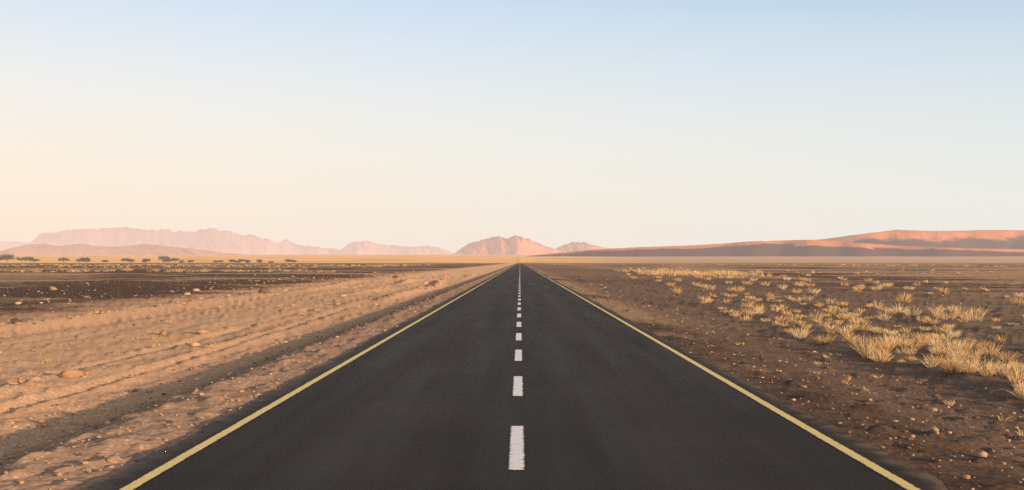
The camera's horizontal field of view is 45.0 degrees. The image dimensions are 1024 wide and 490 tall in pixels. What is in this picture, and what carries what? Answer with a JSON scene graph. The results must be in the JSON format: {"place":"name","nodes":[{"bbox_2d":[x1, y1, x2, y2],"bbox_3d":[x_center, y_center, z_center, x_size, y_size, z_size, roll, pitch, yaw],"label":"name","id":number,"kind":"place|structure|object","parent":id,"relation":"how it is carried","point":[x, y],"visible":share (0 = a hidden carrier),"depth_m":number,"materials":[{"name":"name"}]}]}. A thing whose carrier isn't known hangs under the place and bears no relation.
{"place":"outdoors","nodes":[
{"label":"outdoors","id":0,"kind":"place"},
{"bbox_2d":[0,241,29,250],"bbox_3d":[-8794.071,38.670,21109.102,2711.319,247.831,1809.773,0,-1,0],"label":"distant mountain","id":1,"kind":"structure","parent":0,"point":[4,245],"depth_m":20793.70,"materials":[{"name":"brown stone"}]},
{"bbox_2d":[0,244,247,255],"bbox_3d":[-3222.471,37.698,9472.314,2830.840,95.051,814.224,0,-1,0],"label":"hill","id":2,"kind":"structure","parent":0,"point":[88,250],"depth_m":9267.41,"materials":[{"name":"brown stone"}]},
{"bbox_2d":[29,226,339,253],"bbox_3d":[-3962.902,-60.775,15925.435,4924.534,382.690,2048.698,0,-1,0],"label":"mountain range","id":3,"kind":"structure","parent":0,"point":[216,240],"depth_m":15552.40,"materials":[{"name":"brown stone"}]},
{"bbox_2d":[336,240,452,254],"bbox_3d":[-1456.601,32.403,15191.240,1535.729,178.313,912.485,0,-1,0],"label":"mountain range","id":4,"kind":"structure","parent":0,"point":[364,247],"depth_m":15024.78,"materials":[{"name":"brown stone"}]},
{"bbox_2d":[452,235,561,254],"bbox_3d":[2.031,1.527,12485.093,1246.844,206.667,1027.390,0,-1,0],"label":"range","id":5,"kind":"structure","parent":0,"point":[513,245],"depth_m":12338.57,"materials":[{"name":"brown stone"}]},
{"bbox_2d":[0,254,1023,489],"bbox_3d":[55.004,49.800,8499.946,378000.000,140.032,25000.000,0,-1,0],"label":"ground","id":6,"kind":"structure","parent":0,"point":[226,320],"depth_m":36.77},
{"bbox_2d":[0,254,296,262],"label":"tree","id":7,"kind":"object","parent":6,"relation":"on","point":[82,259],"depth_m":2260.52,"materials":[{"name":"green plant"}]},
{"bbox_2d":[0,264,1023,435],"bbox_3d":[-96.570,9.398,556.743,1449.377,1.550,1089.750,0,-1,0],"label":"dry grass tufts","id":8,"kind":"object","parent":6,"relation":"on","point":[949,353],"visible":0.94,"depth_m":41.10,"materials":[{"name":"beige plant"}]},
{"bbox_2d":[0,270,1023,489],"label":"stones","id":9,"kind":"object","parent":6,"relation":"on","point":[67,373],"visible":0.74,"depth_m":23.92,"materials":[{"name":"brown stone"}]},
{"bbox_2d":[0,0,1023,252],"label":"sky","id":10,"kind":"structure","parent":0,"point":[449,125],"materials":[{"name":"blue"}]},
{"bbox_2d":[86,263,946,489],"bbox_3d":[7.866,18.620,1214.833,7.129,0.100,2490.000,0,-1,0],"label":"road","id":11,"kind":"structure","parent":0,"point":[605,401],"depth_m":13.79,"materials":[{"name":"black asphalt"}]},
{"bbox_2d":[508,271,524,469],"bbox_3d":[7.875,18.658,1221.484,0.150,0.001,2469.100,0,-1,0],"label":"dashes","id":12,"kind":"object","parent":11,"relation":"on","point":[516,460],"visible":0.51,"depth_m":12.80,"materials":[{"name":"white paint"}]},
{"bbox_2d":[119,263,920,489],"bbox_3d":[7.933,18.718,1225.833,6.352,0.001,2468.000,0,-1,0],"label":"edge lines","id":13,"kind":"object","parent":11,"relation":"on","point":[162,468],"visible":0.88,"depth_m":13.76,"materials":[{"name":"yellow paint"}]},
{"bbox_2d":[556,242,611,251],"bbox_3d":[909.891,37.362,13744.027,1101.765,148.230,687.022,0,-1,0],"label":"range","id":14,"kind":"structure","parent":0,"point":[574,246],"depth_m":13629.59,"materials":[{"name":"brown stone"}]},
{"bbox_2d":[531,240,1023,256],"bbox_3d":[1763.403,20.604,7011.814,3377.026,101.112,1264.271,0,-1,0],"label":"sand dune","id":15,"kind":"structure","parent":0,"point":[808,248],"depth_m":6675.99,"materials":[{"name":"brown sand"}]},
{"bbox_2d":[818,230,1023,248],"bbox_3d":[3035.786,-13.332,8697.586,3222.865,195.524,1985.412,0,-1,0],"label":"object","id":16,"kind":"object","parent":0,"point":[996,239],"visible":0.42,"depth_m":8438.85,"materials":[{"name":"brown stone"}]}
]}

